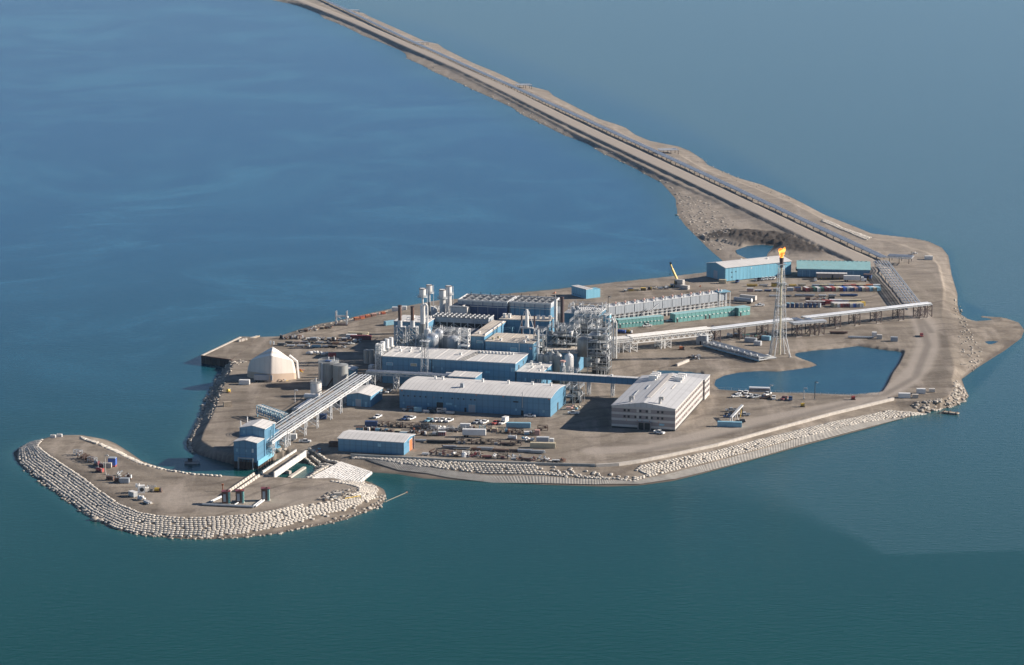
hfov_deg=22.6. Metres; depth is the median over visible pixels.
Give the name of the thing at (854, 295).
beam stack
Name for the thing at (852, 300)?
shipping container
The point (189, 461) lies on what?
work boat
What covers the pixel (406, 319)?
furnace hall
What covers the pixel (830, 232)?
causeway pipeline
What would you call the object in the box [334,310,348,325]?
loader frame
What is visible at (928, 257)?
shipping container
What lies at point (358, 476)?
fabric tube
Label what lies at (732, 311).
well shelter
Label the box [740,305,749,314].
well shelter
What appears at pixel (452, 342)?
pressure vessel
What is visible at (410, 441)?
door
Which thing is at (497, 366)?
compressor hall
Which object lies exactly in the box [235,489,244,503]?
pump pod
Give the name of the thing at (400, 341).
furnace
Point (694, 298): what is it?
manifold house
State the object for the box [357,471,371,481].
fabric tube
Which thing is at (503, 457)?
steel rack
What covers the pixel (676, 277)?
mobile crane
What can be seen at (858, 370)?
lagoon water
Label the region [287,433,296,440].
box truck
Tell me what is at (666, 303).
manifold house
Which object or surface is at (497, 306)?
cooler house
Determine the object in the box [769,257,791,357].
flare tower
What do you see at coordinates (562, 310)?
brown stack
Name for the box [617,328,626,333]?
equipment skid
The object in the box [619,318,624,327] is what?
well shelter
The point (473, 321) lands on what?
ribbed air cooler
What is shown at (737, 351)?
long pipe skid
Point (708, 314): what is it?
well shelter
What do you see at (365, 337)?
shipping container
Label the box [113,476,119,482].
equipment skid
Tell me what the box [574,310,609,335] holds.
process module
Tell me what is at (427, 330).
pressure vessel
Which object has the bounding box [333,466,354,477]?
fabric tube
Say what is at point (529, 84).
pipeline loop
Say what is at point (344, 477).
fabric tube
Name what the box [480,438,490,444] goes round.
steel rack
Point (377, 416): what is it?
pickup truck
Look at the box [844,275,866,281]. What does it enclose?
semi trailer truck
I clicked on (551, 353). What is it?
upright tank
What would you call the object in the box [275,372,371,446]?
sloping pipe rack
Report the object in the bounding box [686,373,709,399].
accommodation annex
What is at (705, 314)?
well shelter
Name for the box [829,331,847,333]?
beam stack
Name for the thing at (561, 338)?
process module
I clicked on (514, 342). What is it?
tan roof hall
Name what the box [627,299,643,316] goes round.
manifold house
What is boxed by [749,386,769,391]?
bus
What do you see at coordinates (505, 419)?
box truck
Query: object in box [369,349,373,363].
shaded tank
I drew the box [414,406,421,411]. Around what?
crate
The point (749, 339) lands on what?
shipping container
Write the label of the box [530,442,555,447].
shipping container
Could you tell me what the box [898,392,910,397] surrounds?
shipping container
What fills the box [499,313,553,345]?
blue hall
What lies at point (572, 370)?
process module
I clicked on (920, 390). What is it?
shipping container
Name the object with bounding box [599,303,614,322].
manifold house
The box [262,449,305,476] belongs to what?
causeway bridge
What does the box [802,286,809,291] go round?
shipping container
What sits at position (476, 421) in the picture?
pickup truck
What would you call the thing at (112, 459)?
shipping container
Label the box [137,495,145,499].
sack heap
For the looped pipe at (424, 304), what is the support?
attached to the chimney at (422, 293)
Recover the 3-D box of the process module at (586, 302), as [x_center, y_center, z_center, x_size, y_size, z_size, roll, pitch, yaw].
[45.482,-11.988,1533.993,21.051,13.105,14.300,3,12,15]
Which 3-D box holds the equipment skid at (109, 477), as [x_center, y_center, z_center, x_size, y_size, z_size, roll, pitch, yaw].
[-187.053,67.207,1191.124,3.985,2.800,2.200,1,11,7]
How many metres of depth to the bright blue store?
1646.57 m
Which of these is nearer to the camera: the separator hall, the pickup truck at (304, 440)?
the pickup truck at (304, 440)
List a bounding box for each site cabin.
[816,272,846,278]
[863,273,871,278]
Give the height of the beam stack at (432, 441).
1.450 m
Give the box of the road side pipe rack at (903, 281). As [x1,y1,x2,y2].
[873,260,919,303]
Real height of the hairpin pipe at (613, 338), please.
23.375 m
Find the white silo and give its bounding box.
[310,378,321,395]
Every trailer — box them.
[254,374,271,381]
[462,428,485,436]
[734,297,752,303]
[740,294,756,301]
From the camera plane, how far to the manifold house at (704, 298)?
1600.45 m
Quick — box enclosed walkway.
[529,371,639,396]
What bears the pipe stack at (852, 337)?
on the ground
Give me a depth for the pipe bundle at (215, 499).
1155.27 m
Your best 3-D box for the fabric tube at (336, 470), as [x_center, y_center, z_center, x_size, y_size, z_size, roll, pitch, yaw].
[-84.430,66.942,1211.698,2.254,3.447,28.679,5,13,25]
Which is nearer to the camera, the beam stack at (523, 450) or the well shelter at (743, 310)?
the beam stack at (523, 450)
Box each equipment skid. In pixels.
[95,466,104,472]
[105,474,113,480]
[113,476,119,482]
[153,486,162,491]
[432,431,438,435]
[507,435,516,439]
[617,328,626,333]
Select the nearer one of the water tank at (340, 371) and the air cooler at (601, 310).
the water tank at (340, 371)
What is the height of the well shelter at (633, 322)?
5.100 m
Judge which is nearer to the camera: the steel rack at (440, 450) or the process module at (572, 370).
the steel rack at (440, 450)
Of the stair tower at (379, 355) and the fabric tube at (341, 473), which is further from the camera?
the stair tower at (379, 355)
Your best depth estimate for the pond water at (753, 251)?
1843.97 m
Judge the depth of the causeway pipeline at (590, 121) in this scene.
2603.02 m
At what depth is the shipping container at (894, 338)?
1507.88 m
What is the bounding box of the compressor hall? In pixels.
[382,346,528,383]
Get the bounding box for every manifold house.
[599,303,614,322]
[610,302,624,318]
[617,300,633,317]
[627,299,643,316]
[636,298,653,316]
[646,297,662,314]
[655,296,671,315]
[667,294,680,311]
[674,293,690,311]
[683,292,699,309]
[692,291,708,308]
[701,290,717,307]
[713,289,726,306]
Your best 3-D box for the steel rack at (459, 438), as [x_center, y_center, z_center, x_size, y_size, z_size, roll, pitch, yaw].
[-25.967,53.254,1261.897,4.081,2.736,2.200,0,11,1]
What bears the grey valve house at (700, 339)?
on the ground
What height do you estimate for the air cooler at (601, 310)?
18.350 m
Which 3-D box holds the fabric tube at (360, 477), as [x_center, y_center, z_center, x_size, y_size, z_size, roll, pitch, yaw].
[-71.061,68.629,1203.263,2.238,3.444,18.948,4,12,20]
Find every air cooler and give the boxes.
[433,312,493,328]
[573,307,605,324]
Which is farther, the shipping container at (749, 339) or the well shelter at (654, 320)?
the well shelter at (654, 320)
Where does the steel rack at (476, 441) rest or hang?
on the ground
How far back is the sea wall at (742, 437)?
1270.26 m
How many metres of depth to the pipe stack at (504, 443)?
1257.33 m
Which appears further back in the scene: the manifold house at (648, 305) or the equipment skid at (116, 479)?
the manifold house at (648, 305)
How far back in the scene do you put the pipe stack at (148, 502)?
1149.31 m
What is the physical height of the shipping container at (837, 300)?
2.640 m
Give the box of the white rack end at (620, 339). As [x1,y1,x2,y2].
[612,335,631,352]
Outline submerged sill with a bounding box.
[288,467,305,477]
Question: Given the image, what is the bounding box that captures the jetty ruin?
[941,410,958,414]
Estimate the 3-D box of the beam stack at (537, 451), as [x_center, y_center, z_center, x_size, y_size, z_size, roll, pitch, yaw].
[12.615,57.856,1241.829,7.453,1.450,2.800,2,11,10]
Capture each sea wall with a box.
[350,454,594,466]
[595,397,893,466]
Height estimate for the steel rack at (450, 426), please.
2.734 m
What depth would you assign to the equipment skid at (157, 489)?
1169.56 m
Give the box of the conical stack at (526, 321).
[518,309,535,334]
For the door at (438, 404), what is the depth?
1331.81 m
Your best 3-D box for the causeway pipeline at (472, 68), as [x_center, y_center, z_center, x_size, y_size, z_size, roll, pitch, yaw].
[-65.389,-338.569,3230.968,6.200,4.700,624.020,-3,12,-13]
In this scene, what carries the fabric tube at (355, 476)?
on the ground
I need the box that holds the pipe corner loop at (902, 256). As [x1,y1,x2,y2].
[887,254,913,263]
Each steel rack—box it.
[87,456,96,462]
[387,421,395,426]
[400,422,410,427]
[414,424,423,429]
[424,425,431,430]
[427,407,436,412]
[436,449,444,454]
[447,425,452,431]
[455,437,463,443]
[461,438,471,443]
[471,438,481,443]
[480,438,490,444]
[485,425,491,431]
[491,438,500,444]
[497,452,507,458]
[510,440,521,445]
[537,425,547,430]
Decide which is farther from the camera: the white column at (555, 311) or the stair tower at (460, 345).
the white column at (555, 311)
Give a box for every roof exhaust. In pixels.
[376,345,381,380]
[380,341,386,354]
[385,338,390,352]
[389,337,394,349]
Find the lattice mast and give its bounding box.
[418,336,432,376]
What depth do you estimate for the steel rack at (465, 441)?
1260.08 m
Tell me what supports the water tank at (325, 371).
on the ground
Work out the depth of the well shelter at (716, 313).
1580.08 m
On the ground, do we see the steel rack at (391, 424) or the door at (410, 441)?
the steel rack at (391, 424)
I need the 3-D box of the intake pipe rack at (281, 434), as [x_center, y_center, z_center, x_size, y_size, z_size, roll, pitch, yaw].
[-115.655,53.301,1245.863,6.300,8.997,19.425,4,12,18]
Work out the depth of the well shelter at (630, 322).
1550.42 m
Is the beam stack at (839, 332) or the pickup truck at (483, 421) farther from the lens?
the beam stack at (839, 332)
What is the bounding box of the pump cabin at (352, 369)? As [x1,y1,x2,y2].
[348,365,358,375]
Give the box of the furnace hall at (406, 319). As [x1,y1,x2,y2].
[394,315,434,346]
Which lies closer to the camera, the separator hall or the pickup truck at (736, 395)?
the pickup truck at (736, 395)
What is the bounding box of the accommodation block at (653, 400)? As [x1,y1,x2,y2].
[611,371,703,430]
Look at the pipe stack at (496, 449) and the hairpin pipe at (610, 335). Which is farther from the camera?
the hairpin pipe at (610, 335)
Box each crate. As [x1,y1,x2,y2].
[103,462,111,467]
[120,477,129,483]
[128,490,137,496]
[328,352,335,356]
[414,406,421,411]
[438,431,445,435]
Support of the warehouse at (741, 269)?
on the ground
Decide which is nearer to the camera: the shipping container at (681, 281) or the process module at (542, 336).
the process module at (542, 336)
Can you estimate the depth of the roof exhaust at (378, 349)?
1398.68 m
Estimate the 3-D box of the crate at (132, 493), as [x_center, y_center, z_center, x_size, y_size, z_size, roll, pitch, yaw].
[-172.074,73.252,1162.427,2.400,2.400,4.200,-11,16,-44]
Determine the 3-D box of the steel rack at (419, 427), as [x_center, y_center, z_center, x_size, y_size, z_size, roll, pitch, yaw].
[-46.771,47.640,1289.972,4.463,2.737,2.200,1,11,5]
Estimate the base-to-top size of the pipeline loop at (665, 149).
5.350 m
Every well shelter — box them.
[615,318,621,327]
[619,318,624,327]
[623,318,628,327]
[627,317,631,326]
[629,317,635,326]
[633,317,638,326]
[638,316,642,325]
[644,316,649,323]
[650,315,656,324]
[654,315,659,324]
[658,315,663,323]
[670,312,678,322]
[674,312,683,321]
[680,311,686,321]
[682,311,690,320]
[688,311,694,320]
[690,310,698,319]
[696,310,703,319]
[698,309,706,318]
[703,309,711,318]
[707,308,714,317]
[711,308,719,317]
[716,307,722,316]
[719,307,727,316]
[724,306,730,315]
[726,306,735,315]
[733,306,741,315]
[738,306,745,315]
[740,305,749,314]
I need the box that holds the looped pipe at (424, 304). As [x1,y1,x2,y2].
[422,303,427,327]
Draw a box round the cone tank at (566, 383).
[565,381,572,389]
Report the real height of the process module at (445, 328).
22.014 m
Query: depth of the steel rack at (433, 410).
1326.89 m
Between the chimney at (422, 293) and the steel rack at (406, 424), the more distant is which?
the chimney at (422, 293)
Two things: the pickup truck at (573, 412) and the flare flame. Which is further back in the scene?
the flare flame
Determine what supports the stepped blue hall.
on the ground
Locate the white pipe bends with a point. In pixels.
(771, 357)
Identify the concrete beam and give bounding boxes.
[676,359,688,365]
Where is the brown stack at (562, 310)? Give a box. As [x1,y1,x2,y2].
[559,297,564,330]
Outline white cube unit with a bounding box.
[135,483,144,492]
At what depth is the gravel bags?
1214.40 m
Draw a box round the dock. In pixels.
[201,337,257,366]
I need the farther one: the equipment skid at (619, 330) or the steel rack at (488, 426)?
the equipment skid at (619, 330)
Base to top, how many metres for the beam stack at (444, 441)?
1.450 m
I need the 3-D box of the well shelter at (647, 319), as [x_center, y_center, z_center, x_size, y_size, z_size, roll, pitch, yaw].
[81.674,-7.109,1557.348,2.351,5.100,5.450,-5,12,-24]
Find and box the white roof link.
[448,371,481,379]
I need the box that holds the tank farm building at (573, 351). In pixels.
[545,345,583,372]
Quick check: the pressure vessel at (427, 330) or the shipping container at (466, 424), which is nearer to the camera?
the shipping container at (466, 424)
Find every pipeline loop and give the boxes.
[515,83,531,88]
[657,148,678,152]
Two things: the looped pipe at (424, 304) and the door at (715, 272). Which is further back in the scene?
the door at (715, 272)
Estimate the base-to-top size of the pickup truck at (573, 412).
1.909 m
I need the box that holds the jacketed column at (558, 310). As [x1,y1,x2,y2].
[557,300,559,330]
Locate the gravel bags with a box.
[18,219,928,528]
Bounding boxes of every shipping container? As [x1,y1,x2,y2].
[108,456,116,466]
[239,379,249,384]
[319,413,326,418]
[329,441,337,446]
[348,331,368,334]
[350,335,371,339]
[365,420,377,425]
[384,320,393,325]
[460,423,470,427]
[506,422,530,427]
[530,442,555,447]
[535,429,539,435]
[536,436,548,441]
[675,279,684,283]
[680,285,689,289]
[717,421,741,427]
[719,279,725,283]
[744,337,756,342]
[754,340,761,345]
[761,335,770,340]
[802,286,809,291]
[805,301,824,304]
[829,299,848,301]
[830,302,836,307]
[842,299,860,301]
[891,336,897,341]
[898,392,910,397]
[916,388,925,393]
[924,256,932,259]
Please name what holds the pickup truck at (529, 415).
on the ground
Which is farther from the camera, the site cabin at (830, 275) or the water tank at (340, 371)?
the site cabin at (830, 275)
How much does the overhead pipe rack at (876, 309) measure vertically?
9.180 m
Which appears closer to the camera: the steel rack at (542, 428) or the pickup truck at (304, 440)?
the pickup truck at (304, 440)
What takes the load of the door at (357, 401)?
in the gable workshop
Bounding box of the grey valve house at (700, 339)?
[696,333,709,344]
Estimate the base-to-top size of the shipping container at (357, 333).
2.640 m
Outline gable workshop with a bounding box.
[346,384,382,406]
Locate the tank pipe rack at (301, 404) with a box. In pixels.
[292,398,313,412]
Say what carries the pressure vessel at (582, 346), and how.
on the process module at (600, 352)
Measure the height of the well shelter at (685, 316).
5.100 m
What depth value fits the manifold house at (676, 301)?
1588.75 m
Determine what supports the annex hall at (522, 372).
on the ground
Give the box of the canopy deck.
[714,290,730,307]
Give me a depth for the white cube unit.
1167.77 m
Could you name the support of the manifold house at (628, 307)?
on the ground
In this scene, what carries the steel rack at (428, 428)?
on the ground
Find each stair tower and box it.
[375,343,382,381]
[458,328,470,349]
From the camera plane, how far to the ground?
1457.92 m
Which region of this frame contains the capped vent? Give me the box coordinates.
[560,360,565,384]
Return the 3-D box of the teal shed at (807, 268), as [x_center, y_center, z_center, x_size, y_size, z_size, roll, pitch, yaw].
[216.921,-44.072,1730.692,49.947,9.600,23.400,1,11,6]
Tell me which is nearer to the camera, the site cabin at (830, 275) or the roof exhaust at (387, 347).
the roof exhaust at (387, 347)
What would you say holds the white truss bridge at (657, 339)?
on the ground
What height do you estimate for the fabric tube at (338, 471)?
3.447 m
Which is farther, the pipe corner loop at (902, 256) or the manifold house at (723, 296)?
the pipe corner loop at (902, 256)
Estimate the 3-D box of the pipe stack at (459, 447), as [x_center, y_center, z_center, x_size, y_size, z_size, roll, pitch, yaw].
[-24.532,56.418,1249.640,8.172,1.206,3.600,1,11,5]
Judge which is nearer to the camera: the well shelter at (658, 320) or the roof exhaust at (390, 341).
the roof exhaust at (390, 341)
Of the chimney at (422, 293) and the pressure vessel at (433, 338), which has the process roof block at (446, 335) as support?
the pressure vessel at (433, 338)
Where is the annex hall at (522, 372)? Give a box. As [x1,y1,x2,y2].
[516,341,553,383]
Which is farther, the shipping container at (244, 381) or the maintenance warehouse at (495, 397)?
the shipping container at (244, 381)
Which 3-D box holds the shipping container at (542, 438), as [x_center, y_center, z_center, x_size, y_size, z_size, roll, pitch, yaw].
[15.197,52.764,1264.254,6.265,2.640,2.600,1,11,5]
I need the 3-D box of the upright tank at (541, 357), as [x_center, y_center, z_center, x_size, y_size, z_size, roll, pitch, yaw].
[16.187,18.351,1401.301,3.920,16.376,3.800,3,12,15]
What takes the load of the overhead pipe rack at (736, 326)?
on the ground
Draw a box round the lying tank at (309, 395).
[304,393,320,399]
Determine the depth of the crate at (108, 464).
1213.19 m
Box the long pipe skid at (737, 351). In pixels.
[703,341,769,360]
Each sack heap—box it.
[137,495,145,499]
[521,436,533,440]
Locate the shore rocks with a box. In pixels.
[16,17,982,539]
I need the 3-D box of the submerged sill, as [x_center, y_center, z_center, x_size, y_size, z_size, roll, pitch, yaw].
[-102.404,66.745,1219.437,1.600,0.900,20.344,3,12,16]
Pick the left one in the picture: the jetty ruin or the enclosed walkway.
the enclosed walkway
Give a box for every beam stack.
[426,440,437,443]
[438,440,451,443]
[441,445,456,448]
[476,446,492,450]
[517,449,532,452]
[530,450,545,453]
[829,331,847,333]
[839,294,857,296]
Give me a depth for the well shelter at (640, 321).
1553.29 m
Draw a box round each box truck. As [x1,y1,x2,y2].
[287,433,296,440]
[366,364,373,371]
[498,416,508,424]
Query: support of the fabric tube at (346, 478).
on the ground
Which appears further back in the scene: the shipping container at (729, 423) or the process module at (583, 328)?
the process module at (583, 328)
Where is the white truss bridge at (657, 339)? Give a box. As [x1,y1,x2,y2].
[624,326,712,351]
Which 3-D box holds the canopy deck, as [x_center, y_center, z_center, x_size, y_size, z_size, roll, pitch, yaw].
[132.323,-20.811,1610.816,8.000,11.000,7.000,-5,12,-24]
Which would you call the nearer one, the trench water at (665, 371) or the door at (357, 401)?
the door at (357, 401)
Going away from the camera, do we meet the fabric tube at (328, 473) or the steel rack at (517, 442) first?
the fabric tube at (328, 473)
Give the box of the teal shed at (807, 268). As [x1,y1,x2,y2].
[796,260,870,277]
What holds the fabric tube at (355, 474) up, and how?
on the ground
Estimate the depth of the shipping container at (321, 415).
1311.74 m
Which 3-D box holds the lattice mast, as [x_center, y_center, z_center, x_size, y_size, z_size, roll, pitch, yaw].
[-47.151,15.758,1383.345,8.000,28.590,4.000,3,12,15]
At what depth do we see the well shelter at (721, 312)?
1581.73 m
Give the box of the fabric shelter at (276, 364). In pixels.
[247,341,299,382]
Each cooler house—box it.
[458,292,515,319]
[509,293,559,316]
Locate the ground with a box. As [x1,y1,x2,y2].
[14,0,1023,538]
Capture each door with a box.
[355,399,360,406]
[409,438,411,450]
[436,402,442,409]
[468,404,475,412]
[713,270,717,278]
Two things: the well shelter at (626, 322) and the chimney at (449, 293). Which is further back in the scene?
the well shelter at (626, 322)
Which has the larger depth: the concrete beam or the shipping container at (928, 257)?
the shipping container at (928, 257)
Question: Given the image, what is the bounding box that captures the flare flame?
[778,247,785,257]
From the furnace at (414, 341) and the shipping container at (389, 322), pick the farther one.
the shipping container at (389, 322)
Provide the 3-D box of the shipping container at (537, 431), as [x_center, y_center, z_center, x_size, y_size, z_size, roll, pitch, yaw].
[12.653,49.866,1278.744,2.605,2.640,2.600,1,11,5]
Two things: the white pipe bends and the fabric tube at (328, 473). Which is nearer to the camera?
the fabric tube at (328, 473)
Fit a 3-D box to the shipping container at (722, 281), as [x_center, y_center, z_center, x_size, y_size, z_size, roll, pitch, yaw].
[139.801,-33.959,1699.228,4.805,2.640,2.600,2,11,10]
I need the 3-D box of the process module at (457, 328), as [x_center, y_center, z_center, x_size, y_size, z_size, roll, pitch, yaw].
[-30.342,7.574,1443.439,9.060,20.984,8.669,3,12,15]
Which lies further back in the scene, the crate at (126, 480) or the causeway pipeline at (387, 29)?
the causeway pipeline at (387, 29)
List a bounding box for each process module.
[416,333,425,346]
[428,325,454,334]
[449,327,466,334]
[533,325,546,357]
[547,320,580,347]
[562,366,579,390]
[565,381,584,405]
[568,301,606,310]
[569,316,601,336]
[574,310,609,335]
[587,322,611,374]
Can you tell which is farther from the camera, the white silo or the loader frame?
the loader frame
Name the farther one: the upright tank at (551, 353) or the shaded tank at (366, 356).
the shaded tank at (366, 356)
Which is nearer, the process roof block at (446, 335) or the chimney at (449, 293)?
the process roof block at (446, 335)
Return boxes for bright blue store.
[572,285,599,298]
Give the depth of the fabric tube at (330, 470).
1214.45 m
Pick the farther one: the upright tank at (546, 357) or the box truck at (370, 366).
the box truck at (370, 366)
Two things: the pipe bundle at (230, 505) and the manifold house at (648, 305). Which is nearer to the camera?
the pipe bundle at (230, 505)
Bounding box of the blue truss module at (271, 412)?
[256,404,287,424]
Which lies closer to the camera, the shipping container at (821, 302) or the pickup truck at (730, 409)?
the pickup truck at (730, 409)
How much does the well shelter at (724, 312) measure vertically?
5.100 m
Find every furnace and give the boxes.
[394,305,405,346]
[406,306,418,346]
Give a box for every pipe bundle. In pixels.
[202,503,253,507]
[210,496,221,501]
[253,499,264,506]
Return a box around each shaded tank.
[364,349,368,363]
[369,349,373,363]
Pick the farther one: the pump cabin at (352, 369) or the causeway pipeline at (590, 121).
the causeway pipeline at (590, 121)
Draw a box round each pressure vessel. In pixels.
[424,326,430,344]
[425,306,437,315]
[426,331,438,347]
[435,328,442,347]
[447,334,459,348]
[577,335,591,356]
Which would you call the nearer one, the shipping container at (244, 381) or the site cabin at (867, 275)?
the shipping container at (244, 381)
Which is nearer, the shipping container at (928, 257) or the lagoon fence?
the lagoon fence
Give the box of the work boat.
[184,458,199,463]
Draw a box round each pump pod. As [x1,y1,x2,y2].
[221,490,230,503]
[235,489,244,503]
[261,487,269,501]
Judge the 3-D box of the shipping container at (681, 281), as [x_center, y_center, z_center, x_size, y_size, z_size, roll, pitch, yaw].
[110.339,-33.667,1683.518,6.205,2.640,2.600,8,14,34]
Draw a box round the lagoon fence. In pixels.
[721,387,878,395]
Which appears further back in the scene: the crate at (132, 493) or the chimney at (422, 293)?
the chimney at (422, 293)
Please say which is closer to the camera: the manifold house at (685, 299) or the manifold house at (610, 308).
the manifold house at (610, 308)
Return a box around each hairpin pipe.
[606,318,610,357]
[609,317,613,357]
[613,318,616,357]
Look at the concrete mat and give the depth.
1219.20 m
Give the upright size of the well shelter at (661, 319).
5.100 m
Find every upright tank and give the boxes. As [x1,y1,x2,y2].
[538,351,543,361]
[544,351,548,362]
[549,349,554,362]
[553,351,561,382]
[564,352,573,372]
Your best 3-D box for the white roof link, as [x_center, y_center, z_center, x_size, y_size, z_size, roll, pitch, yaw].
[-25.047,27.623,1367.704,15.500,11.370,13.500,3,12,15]
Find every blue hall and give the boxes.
[471,320,505,350]
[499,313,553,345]
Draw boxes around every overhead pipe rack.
[709,317,793,341]
[789,319,826,336]
[801,302,932,327]
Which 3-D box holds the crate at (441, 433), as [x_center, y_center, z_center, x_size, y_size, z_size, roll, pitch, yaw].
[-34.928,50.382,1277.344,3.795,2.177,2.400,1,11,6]
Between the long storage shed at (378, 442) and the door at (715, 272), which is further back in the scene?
the door at (715, 272)
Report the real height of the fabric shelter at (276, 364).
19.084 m
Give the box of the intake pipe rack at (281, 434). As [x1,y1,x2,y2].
[267,429,286,455]
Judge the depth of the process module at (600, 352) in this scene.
1413.13 m
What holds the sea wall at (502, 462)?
on the ground
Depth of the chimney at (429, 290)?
1490.96 m
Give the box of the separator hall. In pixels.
[564,306,599,329]
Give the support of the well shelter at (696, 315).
on the ground
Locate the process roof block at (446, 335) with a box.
[431,327,478,349]
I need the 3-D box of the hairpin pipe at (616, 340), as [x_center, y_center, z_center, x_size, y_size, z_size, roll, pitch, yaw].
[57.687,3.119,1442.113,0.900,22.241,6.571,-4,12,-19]
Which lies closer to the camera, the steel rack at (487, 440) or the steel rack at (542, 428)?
the steel rack at (487, 440)
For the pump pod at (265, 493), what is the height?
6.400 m
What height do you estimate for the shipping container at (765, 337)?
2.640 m
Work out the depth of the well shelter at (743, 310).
1587.21 m
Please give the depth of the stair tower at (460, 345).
1415.80 m
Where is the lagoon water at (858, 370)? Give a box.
[714,346,902,394]
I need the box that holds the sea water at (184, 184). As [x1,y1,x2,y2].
[0,0,1023,664]
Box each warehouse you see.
[398,376,565,416]
[706,256,791,280]
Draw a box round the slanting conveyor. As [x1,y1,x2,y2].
[729,404,742,420]
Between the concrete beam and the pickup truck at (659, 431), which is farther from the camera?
the concrete beam
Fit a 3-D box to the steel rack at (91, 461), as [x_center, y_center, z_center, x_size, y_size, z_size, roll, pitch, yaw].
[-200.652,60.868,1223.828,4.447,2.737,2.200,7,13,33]
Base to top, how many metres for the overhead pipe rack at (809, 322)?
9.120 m
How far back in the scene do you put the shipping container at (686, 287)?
1675.92 m
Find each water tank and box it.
[318,357,338,386]
[333,363,347,388]
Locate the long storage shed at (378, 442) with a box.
[337,430,414,454]
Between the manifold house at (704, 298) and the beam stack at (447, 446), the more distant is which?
the manifold house at (704, 298)
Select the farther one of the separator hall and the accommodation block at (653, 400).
the separator hall
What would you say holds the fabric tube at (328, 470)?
on the ground
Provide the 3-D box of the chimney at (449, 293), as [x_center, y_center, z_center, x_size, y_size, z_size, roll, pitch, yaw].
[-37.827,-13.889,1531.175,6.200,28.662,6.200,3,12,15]
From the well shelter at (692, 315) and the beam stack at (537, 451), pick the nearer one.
the beam stack at (537, 451)
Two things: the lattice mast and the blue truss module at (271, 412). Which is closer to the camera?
the blue truss module at (271, 412)
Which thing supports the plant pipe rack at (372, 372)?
on the ground
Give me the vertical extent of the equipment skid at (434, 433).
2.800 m
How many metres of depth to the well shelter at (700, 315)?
1574.14 m
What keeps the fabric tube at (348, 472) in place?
on the ground
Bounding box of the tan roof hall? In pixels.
[485,333,541,360]
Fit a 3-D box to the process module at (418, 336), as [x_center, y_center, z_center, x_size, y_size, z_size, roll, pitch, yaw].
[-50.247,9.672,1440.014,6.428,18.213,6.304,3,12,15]
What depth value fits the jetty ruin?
1341.11 m
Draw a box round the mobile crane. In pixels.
[669,262,685,286]
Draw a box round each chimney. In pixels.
[417,288,427,343]
[426,284,433,315]
[437,289,447,312]
[445,285,453,312]
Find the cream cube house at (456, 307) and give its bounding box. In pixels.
[450,302,469,313]
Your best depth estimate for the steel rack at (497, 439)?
1259.19 m
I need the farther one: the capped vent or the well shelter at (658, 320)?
the well shelter at (658, 320)
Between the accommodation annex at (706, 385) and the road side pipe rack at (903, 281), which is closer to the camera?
the accommodation annex at (706, 385)
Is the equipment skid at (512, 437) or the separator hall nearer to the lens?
the equipment skid at (512, 437)
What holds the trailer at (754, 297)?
on the ground
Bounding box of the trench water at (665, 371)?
[656,370,701,373]
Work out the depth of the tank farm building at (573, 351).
1423.57 m
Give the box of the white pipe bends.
[760,354,775,359]
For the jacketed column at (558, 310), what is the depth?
1458.64 m
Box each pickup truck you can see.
[299,438,310,442]
[373,414,381,418]
[473,419,481,423]
[480,419,488,423]
[524,413,535,416]
[568,410,578,414]
[653,429,664,433]
[725,407,735,411]
[731,393,741,397]
[759,395,770,398]
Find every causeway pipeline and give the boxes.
[323,0,347,10]
[346,10,414,43]
[413,42,515,88]
[513,87,659,151]
[655,152,886,258]
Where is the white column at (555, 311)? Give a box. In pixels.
[554,298,556,331]
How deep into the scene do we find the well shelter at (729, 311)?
1584.70 m
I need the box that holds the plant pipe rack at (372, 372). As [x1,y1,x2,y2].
[366,369,448,390]
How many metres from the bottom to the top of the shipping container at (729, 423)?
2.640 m
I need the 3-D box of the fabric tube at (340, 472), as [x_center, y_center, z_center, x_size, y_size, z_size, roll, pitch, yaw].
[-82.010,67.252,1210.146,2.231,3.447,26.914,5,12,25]
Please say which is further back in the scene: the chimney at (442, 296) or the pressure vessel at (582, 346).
the chimney at (442, 296)
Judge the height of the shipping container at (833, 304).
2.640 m
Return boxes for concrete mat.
[367,417,900,483]
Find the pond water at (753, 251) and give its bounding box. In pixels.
[736,245,773,258]
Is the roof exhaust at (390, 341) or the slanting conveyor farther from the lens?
the roof exhaust at (390, 341)
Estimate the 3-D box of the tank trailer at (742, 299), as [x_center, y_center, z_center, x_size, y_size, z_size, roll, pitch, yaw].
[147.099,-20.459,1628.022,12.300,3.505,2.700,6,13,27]
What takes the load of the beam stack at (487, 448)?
on the ground
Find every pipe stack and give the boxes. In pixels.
[143,500,153,504]
[453,446,469,449]
[492,448,508,451]
[500,442,509,445]
[848,336,873,338]
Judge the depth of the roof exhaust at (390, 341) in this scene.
1417.35 m
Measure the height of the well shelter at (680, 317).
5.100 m
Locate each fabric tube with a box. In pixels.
[309,462,340,477]
[314,462,343,477]
[316,463,344,477]
[320,463,346,477]
[323,464,349,477]
[326,464,350,477]
[329,465,352,477]
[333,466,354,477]
[335,466,355,478]
[338,467,358,478]
[340,467,359,479]
[343,468,361,479]
[347,469,363,479]
[349,469,365,479]
[352,470,367,480]
[355,470,368,480]
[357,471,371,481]

